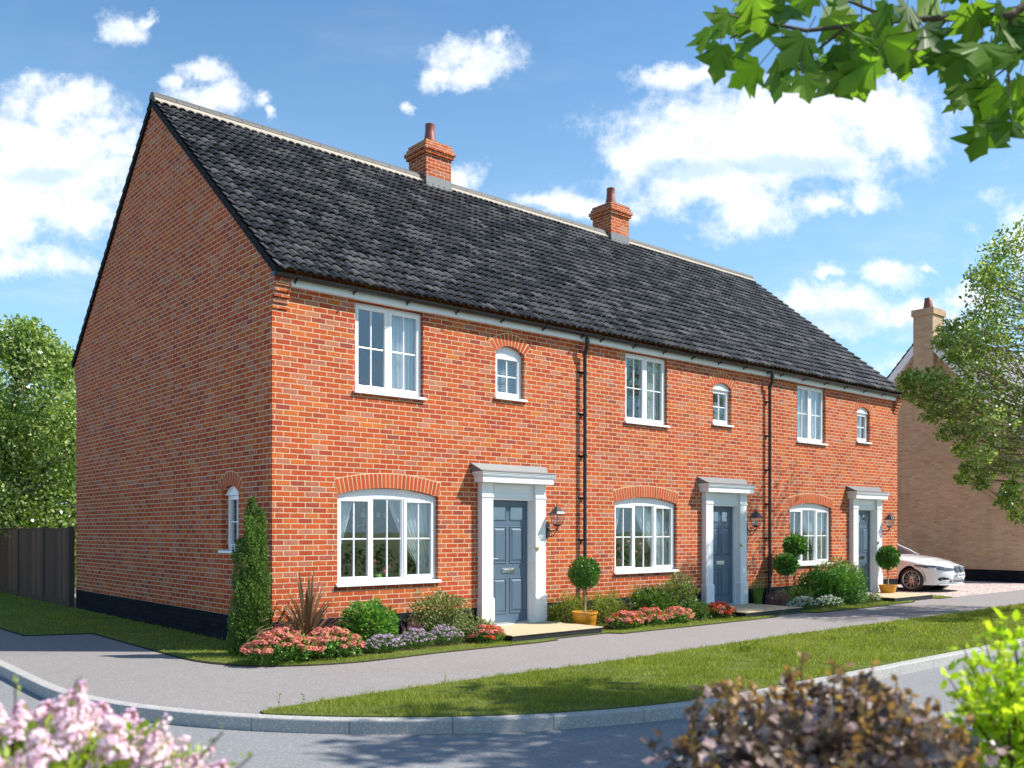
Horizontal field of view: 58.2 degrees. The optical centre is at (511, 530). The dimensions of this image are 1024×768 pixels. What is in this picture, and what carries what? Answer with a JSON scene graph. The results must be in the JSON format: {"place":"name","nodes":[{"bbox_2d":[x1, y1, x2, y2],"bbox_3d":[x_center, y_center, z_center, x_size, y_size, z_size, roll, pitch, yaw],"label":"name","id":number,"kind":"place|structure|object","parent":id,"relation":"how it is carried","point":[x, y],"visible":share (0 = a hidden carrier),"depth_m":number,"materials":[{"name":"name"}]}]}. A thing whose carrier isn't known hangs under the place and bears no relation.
{"place":"outdoors","nodes":[
{"label":"outdoors","id":0,"kind":"place"},
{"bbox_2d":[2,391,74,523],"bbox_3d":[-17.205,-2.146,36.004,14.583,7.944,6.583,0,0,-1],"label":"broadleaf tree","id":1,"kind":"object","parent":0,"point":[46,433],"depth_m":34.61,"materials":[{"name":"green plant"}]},
{"bbox_2d":[0,675,252,767],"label":"lilac bush","id":2,"kind":"object","parent":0,"point":[69,741],"visible":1,"depth_m":2.15,"materials":[{"name":"pink plant"}]},
{"bbox_2d":[0,592,949,665],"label":"lawn","id":3,"kind":"structure","parent":0,"point":[186,652],"depth_m":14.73,"materials":[{"name":"green plant"}]},
{"bbox_2d":[0,526,74,607],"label":"fence","id":4,"kind":"object","parent":3,"relation":"on","point":[37,563],"visible":0.86,"depth_m":21.53,"materials":[{"name":"brown wood"}]},
{"bbox_2d":[0,313,75,587],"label":"broadleaf tree","id":5,"kind":"object","parent":3,"relation":"on","point":[47,488],"visible":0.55,"depth_m":25.22,"materials":[{"name":"green plant"}]},
{"bbox_2d":[0,592,230,656],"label":"side lawn grass","id":6,"kind":"structure","parent":3,"relation":"on","point":[56,617],"depth_m":15.89,"materials":[{"name":"green plant"}]},
{"bbox_2d":[462,621,602,641],"bbox_3d":[0.336,1.623,14.702,1.940,0.133,1.245,0,0,-41],"label":"front step","id":7,"kind":"object","parent":3,"relation":"on","point":[531,631],"visible":0.76,"depth_m":14.45,"materials":[{"name":"beige stone"}]},
{"bbox_2d":[567,555,601,625],"bbox_3d":[1.226,1.040,15.534,0.588,1.261,0.596,0,0,-41],"label":"potted topiary","id":8,"kind":"object","parent":7,"relation":"on","point":[584,573],"visible":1,"depth_m":15.40,"materials":[{"name":"green plant"}]},
{"bbox_2d":[231,599,879,660],"bbox_3d":[2.298,1.655,16.975,15.420,0.030,1.850,0,0,-41],"label":"flower bed","id":9,"kind":"object","parent":3,"relation":"on","point":[469,642],"visible":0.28,"depth_m":13.17,"materials":[{"name":"soil"}]},
{"bbox_2d":[225,495,273,655],"bbox_3d":[-3.433,0.602,12.147,0.688,2.138,0.522,0,0,-41],"label":"columnar shrub","id":10,"kind":"object","parent":9,"relation":"on","point":[250,594],"visible":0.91,"depth_m":12.05,"materials":[{"name":"green plant"}]},
{"bbox_2d":[240,627,321,665],"bbox_3d":[-2.891,1.431,11.560,1.091,0.444,0.776,0,0,-41],"label":"flower clump","id":11,"kind":"object","parent":9,"relation":"on","point":[295,641],"visible":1,"depth_m":11.41,"materials":[{"name":"pink plant"}]},
{"bbox_2d":[255,620,306,656],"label":"heather","id":12,"kind":"object","parent":9,"relation":"on","point":[259,634],"visible":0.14,"depth_m":12.00,"materials":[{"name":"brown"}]},
{"bbox_2d":[250,569,365,656],"bbox_3d":[-2.759,1.084,12.362,1.925,1.179,1.484,0,0,-41],"label":"spiky plant","id":13,"kind":"object","parent":9,"relation":"on","point":[309,618],"visible":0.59,"depth_m":12.29,"materials":[{"name":"brown plant"}]},
{"bbox_2d":[298,626,364,658],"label":"flower clump","id":14,"kind":"object","parent":9,"relation":"on","point":[327,636],"visible":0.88,"depth_m":11.86,"materials":[{"name":"pink plant"}]},
{"bbox_2d":[336,597,400,649],"bbox_3d":[-2.016,1.318,12.866,0.966,0.768,0.846,0,0,-41],"label":"round shrub","id":15,"kind":"object","parent":9,"relation":"on","point":[389,620],"visible":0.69,"depth_m":12.70,"materials":[{"name":"green plant"}]},
{"bbox_2d":[362,633,404,652],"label":"flower clump","id":16,"kind":"object","parent":9,"relation":"on","point":[373,642],"visible":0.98,"depth_m":12.40,"materials":[{"name":"purple plant"}]},
{"bbox_2d":[401,617,425,642],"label":"heather","id":17,"kind":"object","parent":9,"relation":"on","point":[412,625],"visible":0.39,"depth_m":13.46,"materials":[{"name":"purple plant"}]},
{"bbox_2d":[392,627,437,648],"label":"flower clump","id":18,"kind":"object","parent":9,"relation":"on","point":[416,636],"visible":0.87,"depth_m":12.86,"materials":[{"name":"purple plant"}]},
{"bbox_2d":[404,583,474,638],"bbox_3d":[-1.106,1.232,13.871,1.057,0.923,0.999,0,0,2],"label":"variegated shrub","id":19,"kind":"object","parent":9,"relation":"on","point":[434,606],"visible":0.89,"depth_m":13.79,"materials":[{"name":"green plant"}]},
{"bbox_2d":[426,624,464,644],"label":"flower clump","id":20,"kind":"object","parent":9,"relation":"on","point":[447,630],"visible":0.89,"depth_m":13.29,"materials":[{"name":"purple plant"}]},
{"bbox_2d":[461,616,496,640],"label":"variegated shrub","id":21,"kind":"object","parent":9,"relation":"on","point":[478,621],"visible":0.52,"depth_m":13.75,"materials":[{"name":"green plant"}]},
{"bbox_2d":[469,623,505,642],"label":"flower clump","id":22,"kind":"object","parent":9,"relation":"on","point":[490,630],"visible":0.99,"depth_m":13.48,"materials":[{"name":"pink plant"}]},
{"bbox_2d":[545,589,591,622],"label":"conifer bush","id":23,"kind":"object","parent":9,"relation":"on","point":[567,616],"visible":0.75,"depth_m":15.87,"materials":[{"name":"green plant"}]},
{"bbox_2d":[583,587,632,623],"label":"conifer bush","id":24,"kind":"object","parent":9,"relation":"on","point":[604,603],"visible":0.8,"depth_m":16.23,"materials":[{"name":"green plant"}]},
{"bbox_2d":[605,610,646,629],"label":"flower clump","id":25,"kind":"object","parent":9,"relation":"on","point":[619,617],"visible":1,"depth_m":15.43,"materials":[{"name":"pink plant"}]},
{"bbox_2d":[618,598,644,621],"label":"heather","id":26,"kind":"object","parent":9,"relation":"on","point":[630,605],"visible":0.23,"depth_m":16.51,"materials":[{"name":"brown"}]},
{"bbox_2d":[626,583,641,604],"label":"ornamental grass","id":27,"kind":"object","parent":9,"relation":"on","point":[634,591],"depth_m":16.89,"materials":[{"name":"plant"}]},
{"bbox_2d":[631,606,669,625],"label":"flower clump","id":28,"kind":"object","parent":9,"relation":"on","point":[650,613],"visible":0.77,"depth_m":15.92,"materials":[{"name":"pink plant"}]},
{"bbox_2d":[625,584,679,620],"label":"dark shrub","id":29,"kind":"object","parent":9,"relation":"on","point":[655,598],"visible":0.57,"depth_m":16.68,"materials":[{"name":"green plant"}]},
{"bbox_2d":[662,606,695,622],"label":"flower clump","id":30,"kind":"object","parent":9,"relation":"on","point":[673,612],"visible":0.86,"depth_m":16.36,"materials":[{"name":"pink plant"}]},
{"bbox_2d":[655,571,703,609],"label":"variegated shrub","id":31,"kind":"object","parent":9,"relation":"on","point":[686,589],"visible":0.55,"depth_m":17.46,"materials":[{"name":"green plant"}]},
{"bbox_2d":[675,598,713,620],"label":"variegated shrub","id":32,"kind":"object","parent":9,"relation":"on","point":[696,605],"visible":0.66,"depth_m":16.99,"materials":[{"name":"green plant"}]},
{"bbox_2d":[700,601,736,617],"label":"flower clump","id":33,"kind":"object","parent":9,"relation":"on","point":[728,610],"visible":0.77,"depth_m":17.29,"materials":[{"name":"pink plant"}]},
{"bbox_2d":[748,573,766,603],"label":"ornamental grass","id":34,"kind":"object","parent":9,"relation":"on","point":[758,598],"depth_m":19.47,"materials":[{"name":"green plant"}]},
{"bbox_2d":[766,590,790,605],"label":"heather","id":35,"kind":"object","parent":9,"relation":"on","point":[776,597],"visible":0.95,"depth_m":19.43,"materials":[{"name":"purple"}]},
{"bbox_2d":[773,533,808,603],"bbox_3d":[6.086,0.867,20.076,0.952,1.606,0.610,0,0,-41],"label":"cloud topiary","id":36,"kind":"object","parent":9,"relation":"on","point":[786,563],"visible":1,"depth_m":19.96,"materials":[{"name":"green plant"}]},
{"bbox_2d":[778,581,817,605],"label":"dark shrub","id":37,"kind":"object","parent":9,"relation":"on","point":[792,590],"visible":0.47,"depth_m":19.94,"materials":[{"name":"green plant"}]},
{"bbox_2d":[786,596,818,608],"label":"flower clump","id":38,"kind":"object","parent":9,"relation":"on","point":[808,602],"visible":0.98,"depth_m":19.18,"materials":[{"name":"grey plant"}]},
{"bbox_2d":[795,566,835,598],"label":"round shrub","id":39,"kind":"object","parent":9,"relation":"on","point":[816,574],"visible":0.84,"depth_m":20.28,"materials":[{"name":"green plant"}]},
{"bbox_2d":[815,594,844,606],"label":"flower clump","id":40,"kind":"object","parent":9,"relation":"on","point":[829,598],"visible":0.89,"depth_m":19.76,"materials":[{"name":"white plant"}]},
{"bbox_2d":[816,556,865,595],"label":"variegated shrub","id":41,"kind":"object","parent":9,"relation":"on","point":[834,565],"visible":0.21,"depth_m":21.30,"materials":[{"name":"green plant"}]},
{"bbox_2d":[816,563,868,604],"bbox_3d":[7.450,1.217,20.755,1.147,0.966,1.448,0,0,21],"label":"round shrub","id":42,"kind":"object","parent":9,"relation":"on","point":[848,577],"visible":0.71,"depth_m":20.47,"materials":[{"name":"green plant"}]},
{"bbox_2d":[859,592,882,601],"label":"flower clump","id":43,"kind":"object","parent":9,"relation":"on","point":[871,596],"visible":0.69,"depth_m":21.19,"materials":[{"name":"beige plant"}]},
{"bbox_2d":[695,603,801,616],"bbox_3d":[4.762,1.623,18.512,1.940,0.133,1.245,0,0,-41],"label":"front step","id":44,"kind":"object","parent":3,"relation":"on","point":[750,610],"visible":0.56,"depth_m":18.26,"materials":[{"name":"beige stone"}]},
{"bbox_2d":[862,592,933,601],"bbox_3d":[9.162,1.623,22.299,1.940,0.133,1.245,0,0,-41],"label":"front step","id":45,"kind":"object","parent":3,"relation":"on","point":[896,596],"visible":0.45,"depth_m":21.99,"materials":[{"name":"beige stone"}]},
{"bbox_2d":[875,545,900,592],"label":"potted topiary","id":46,"kind":"object","parent":45,"relation":"on","point":[887,558],"visible":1,"depth_m":22.86,"materials":[{"name":"green plant"}]},
{"bbox_2d":[0,565,1023,713],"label":"path","id":47,"kind":"structure","parent":0,"point":[111,669],"depth_m":11.53,"materials":[{"name":"grey concrete"}]},
{"bbox_2d":[71,92,593,646],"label":"terraced house","id":48,"kind":"structure","parent":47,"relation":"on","point":[257,288],"depth_m":14.98,"materials":[{"name":"red brick"}]},
{"bbox_2d":[218,486,237,552],"bbox_3d":[-4.138,-0.167,13.676,0.220,1.008,0.649,0,0,-41],"label":"window","id":49,"kind":"structure","parent":48,"relation":"in","point":[232,494],"depth_m":13.85,"materials":[{"name":"white plastic"}]},
{"bbox_2d":[234,500,236,543],"bbox_3d":[-4.007,-0.120,13.792,0.130,0.920,0.610,0,0,-41],"label":"roller blind","id":50,"kind":"object","parent":48,"relation":"attached to","point":[235,519],"visible":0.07,"depth_m":13.89,"materials":[{"name":"grey fabric"}]},
{"bbox_2d":[341,501,351,543],"bbox_3d":[-2.514,0.080,13.553,0.424,1.380,0.048,0,0,-41],"label":"curtain","id":51,"kind":"object","parent":48,"relation":"hanging from","point":[345,508],"visible":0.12,"depth_m":13.58,"materials":[{"name":"grey fabric"}]},
{"bbox_2d":[347,500,384,532],"bbox_3d":[-2.359,-0.415,14.583,0.687,0.930,0.687,0,0,-30],"label":"chandelier","id":52,"kind":"object","parent":48,"relation":"hanging from","point":[363,516],"visible":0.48,"depth_m":14.57,"materials":[{"name":"silver metal"}]},
{"bbox_2d":[373,559,390,577],"bbox_3d":[-2.039,0.619,14.027,0.416,0.362,0.136,0,0,-41],"label":"tulip vase","id":53,"kind":"object","parent":48,"relation":"on","point":[380,574],"visible":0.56,"depth_m":13.98,"materials":[{"name":"green glass"}]},
{"bbox_2d":[335,489,441,586],"bbox_3d":[-1.868,0.093,13.878,1.859,1.448,0.190,0,0,-41],"label":"window","id":54,"kind":"structure","parent":48,"relation":"in","point":[404,497],"depth_m":13.91,"materials":[{"name":"white plastic"}]},
{"bbox_2d":[353,302,426,400],"bbox_3d":[-1.862,-2.688,13.883,1.284,1.349,0.190,0,0,-41],"label":"window","id":55,"kind":"structure","parent":48,"relation":"in","point":[386,390],"depth_m":13.90,"materials":[{"name":"white plastic"}]},
{"bbox_2d":[392,316,413,390],"bbox_3d":[-1.724,-2.705,14.206,0.634,1.310,0.048,0,0,-41],"label":"curtain","id":56,"kind":"object","parent":48,"relation":"hanging from","point":[408,349],"visible":0.47,"depth_m":14.21,"materials":[{"name":"grey fabric"}]},
{"bbox_2d":[388,500,428,573],"bbox_3d":[-1.606,0.080,14.361,0.853,1.381,0.048,0,0,-41],"label":"curtain","id":57,"kind":"object","parent":48,"relation":"hanging from","point":[423,532],"visible":0.61,"depth_m":14.46,"materials":[{"name":"grey fabric"}]},
{"bbox_2d":[497,359,514,393],"bbox_3d":[-0.147,-2.660,15.539,0.620,0.772,0.022,0,0,-41],"label":"venetian blind","id":58,"kind":"object","parent":48,"relation":"attached to","point":[504,377],"visible":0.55,"depth_m":15.57,"materials":[{"name":"white plastic"}]},
{"bbox_2d":[493,500,527,624],"bbox_3d":[-0.061,0.534,15.440,0.872,2.072,0.110,0,0,-41],"label":"door","id":59,"kind":"structure","parent":48,"relation":"in","point":[509,517],"depth_m":15.47,"materials":[{"name":"blue wood"}]},
{"bbox_2d":[494,347,527,402],"bbox_3d":[-0.063,-2.627,15.438,0.699,0.908,0.200,0,0,-41],"label":"window","id":60,"kind":"structure","parent":48,"relation":"in","point":[506,354],"depth_m":15.48,"materials":[{"name":"white plastic"}]},
{"bbox_2d":[546,503,564,537],"bbox_3d":[0.729,-0.176,15.824,0.205,0.618,0.347,0,0,-41],"label":"wall lantern","id":61,"kind":"object","parent":48,"relation":"attached to","point":[557,510],"depth_m":15.76,"materials":[{"name":"black metal"}]},
{"bbox_2d":[0,597,951,666],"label":"lawn edging","id":62,"kind":"object","parent":47,"relation":"on","point":[420,654],"visible":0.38,"depth_m":13.41,"materials":[{"name":"grey concrete"}]},
{"bbox_2d":[405,184,776,619],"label":"terraced house","id":63,"kind":"structure","parent":47,"relation":"on","point":[695,468],"depth_m":18.75,"materials":[{"name":"red brick"}]},
{"bbox_2d":[616,508,619,527],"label":"curtain","id":64,"kind":"object","parent":63,"relation":"hanging from","point":[617,512],"visible":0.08,"depth_m":17.43,"materials":[{"name":"grey fabric"}]},
{"bbox_2d":[617,540,641,567],"bbox_3d":[2.290,0.495,17.727,0.742,0.610,0.175,0,0,-41],"label":"flower arrangement","id":65,"kind":"object","parent":63,"relation":"in","point":[627,560],"visible":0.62,"depth_m":17.68,"materials":[{"name":"green plant"}]},
{"bbox_2d":[614,498,679,574],"bbox_3d":[2.559,0.093,17.688,1.859,1.448,0.190,0,0,-41],"label":"window","id":66,"kind":"structure","parent":63,"relation":"in","point":[654,504],"depth_m":17.74,"materials":[{"name":"white plastic"}]},
{"bbox_2d":[624,353,670,427],"bbox_3d":[2.564,-2.688,17.693,1.284,1.349,0.190,0,0,-41],"label":"window","id":67,"kind":"structure","parent":63,"relation":"in","point":[643,420],"depth_m":17.72,"materials":[{"name":"white plastic"}]},
{"bbox_2d":[639,361,659,420],"bbox_3d":[2.702,-2.705,18.016,0.634,1.310,0.048,0,0,-41],"label":"curtain","id":68,"kind":"object","parent":63,"relation":"hanging from","point":[656,388],"visible":0.59,"depth_m":18.06,"materials":[{"name":"grey fabric"}]},
{"bbox_2d":[635,506,668,564],"bbox_3d":[2.725,0.080,18.089,1.103,1.381,0.048,0,0,-41],"label":"curtain","id":69,"kind":"object","parent":63,"relation":"hanging from","point":[638,512],"visible":0.55,"depth_m":18.25,"materials":[{"name":"grey fabric"}]},
{"bbox_2d":[713,394,723,420],"bbox_3d":[4.279,-2.660,19.349,0.620,0.772,0.022,0,0,-41],"label":"venetian blind","id":70,"kind":"object","parent":63,"relation":"attached to","point":[719,406],"visible":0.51,"depth_m":19.43,"materials":[{"name":"white plastic"}]},
{"bbox_2d":[712,383,733,427],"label":"window","id":71,"kind":"structure","parent":63,"relation":"in","point":[719,388],"depth_m":19.29,"materials":[{"name":"white plastic"}]},
{"bbox_2d":[713,506,733,604],"bbox_3d":[4.365,0.534,19.249,0.872,2.072,0.110,0,0,-41],"label":"door","id":72,"kind":"structure","parent":63,"relation":"in","point":[722,516],"depth_m":19.31,"materials":[{"name":"blue wood"}]},
{"bbox_2d":[747,510,762,535],"bbox_3d":[5.155,-0.176,19.634,0.205,0.618,0.347,0,0,-41],"label":"wall lantern","id":73,"kind":"object","parent":63,"relation":"attached to","point":[756,514],"depth_m":19.57,"materials":[{"name":"black metal"}]},
{"bbox_2d":[591,238,903,604],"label":"terraced house","id":74,"kind":"structure","parent":47,"relation":"on","point":[840,475],"depth_m":22.52,"materials":[{"name":"red brick"}]},
{"bbox_2d":[797,389,799,436],"bbox_3d":[6.609,-2.705,21.379,0.274,1.310,0.048,0,0,-41],"label":"curtain","id":75,"kind":"object","parent":74,"relation":"hanging from","point":[798,411],"visible":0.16,"depth_m":21.41,"materials":[{"name":"grey fabric"}]},
{"bbox_2d":[802,390,818,439],"bbox_3d":[7.037,-2.705,21.747,0.803,1.310,0.048,0,0,-41],"label":"curtain","id":76,"kind":"object","parent":74,"relation":"hanging from","point":[812,413],"visible":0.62,"depth_m":21.80,"materials":[{"name":"grey fabric"}]},
{"bbox_2d":[790,503,833,565],"bbox_3d":[6.949,0.093,21.467,1.864,1.448,0.190,0,0,-41],"label":"window","id":77,"kind":"structure","parent":74,"relation":"in","point":[815,508],"depth_m":21.66,"materials":[{"name":"white plastic"}]},
{"bbox_2d":[796,385,827,445],"bbox_3d":[6.964,-2.688,21.480,1.284,1.349,0.190,0,0,-41],"label":"window","id":78,"kind":"structure","parent":74,"relation":"in","point":[808,390],"depth_m":21.50,"materials":[{"name":"white plastic"}]},
{"bbox_2d":[802,511,823,558],"bbox_3d":[7.125,0.080,21.875,1.103,1.381,0.048,0,0,-41],"label":"curtain","id":79,"kind":"object","parent":74,"relation":"hanging from","point":[804,517],"visible":0.44,"depth_m":22.02,"materials":[{"name":"grey fabric"}]},
{"bbox_2d":[857,416,862,438],"bbox_3d":[8.679,-2.660,23.135,0.620,0.772,0.022,0,0,-41],"label":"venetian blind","id":80,"kind":"object","parent":74,"relation":"attached to","point":[861,430],"visible":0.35,"depth_m":23.25,"materials":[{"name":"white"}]},
{"bbox_2d":[856,407,871,443],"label":"window","id":81,"kind":"structure","parent":74,"relation":"in","point":[861,412],"depth_m":23.12,"materials":[{"name":"white plastic"}]},
{"bbox_2d":[858,510,870,592],"bbox_3d":[8.753,0.534,23.049,0.872,2.071,0.075,0,0,-41],"label":"door","id":82,"kind":"structure","parent":74,"relation":"in","point":[863,516],"depth_m":23.15,"materials":[{"name":"blue wood"}]},
{"bbox_2d":[882,512,894,534],"bbox_3d":[9.555,-0.176,23.421,0.205,0.618,0.347,0,0,-41],"label":"wall lantern","id":83,"kind":"object","parent":74,"relation":"attached to","point":[889,516],"depth_m":23.35,"materials":[{"name":"black metal"}]},
{"bbox_2d":[886,297,1023,582],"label":"detached house","id":84,"kind":"structure","parent":47,"relation":"on","point":[974,532],"depth_m":31.01,"materials":[{"name":"brick"}]},
{"bbox_2d":[898,581,1023,596],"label":"gravel","id":85,"kind":"structure","parent":47,"relation":"on","point":[968,588],"depth_m":25.92,"materials":[{"name":"beige gravel"}]},
{"bbox_2d":[897,543,964,591],"bbox_3d":[10.643,0.962,26.740,2.150,1.470,4.736,0,0,-41],"label":"parked car","id":86,"kind":"object","parent":85,"relation":"on","point":[916,571],"visible":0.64,"depth_m":25.02,"materials":[{"name":"white paint"}]},
{"bbox_2d":[0,649,1023,767],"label":"road","id":87,"kind":"structure","parent":0,"point":[619,746],"depth_m":7.68,"materials":[{"name":"grey asphalt"}]},
{"bbox_2d":[0,638,1022,734],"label":"kerb","id":88,"kind":"structure","parent":87,"relation":"on","point":[38,686],"depth_m":8.33,"materials":[{"name":"concrete"}]},
{"bbox_2d":[0,0,1023,523],"label":"sky","id":89,"kind":"structure","parent":0,"point":[854,214],"materials":[{"name":"blue"}]},
{"bbox_2d":[260,603,1023,718],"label":"verge","id":90,"kind":"structure","parent":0,"point":[325,714],"depth_m":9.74,"materials":[{"name":"green plant"}]},
{"bbox_2d":[736,641,756,651],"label":"weed","id":91,"kind":"object","parent":90,"relation":"on","point":[746,646],"visible":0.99,"depth_m":12.53,"materials":[{"name":"green plant"}]},
{"bbox_2d":[866,623,898,632],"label":"weed","id":92,"kind":"object","parent":90,"relation":"on","point":[889,627],"visible":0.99,"depth_m":14.89,"materials":[{"name":"green plant"}]},
{"bbox_2d":[639,650,1009,767],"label":"purple shrub","id":93,"kind":"object","parent":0,"point":[846,724],"visible":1,"depth_m":2.24,"materials":[{"name":"brown plant"}]},
{"bbox_2d":[685,0,1023,162],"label":"maple branch","id":94,"kind":"object","parent":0,"point":[864,54],"visible":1,"depth_m":3.63,"materials":[{"name":"green plant"}]},
{"bbox_2d":[894,215,1023,526],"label":"birch tree","id":95,"kind":"object","parent":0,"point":[972,356],"visible":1,"depth_m":18.47,"materials":[{"name":"green plant"}]},
{"bbox_2d":[924,607,1023,767],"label":"lime shrub","id":96,"kind":"object","parent":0,"point":[1001,716],"visible":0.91,"depth_m":2.51,"materials":[{"name":"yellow plant"}]}
]}

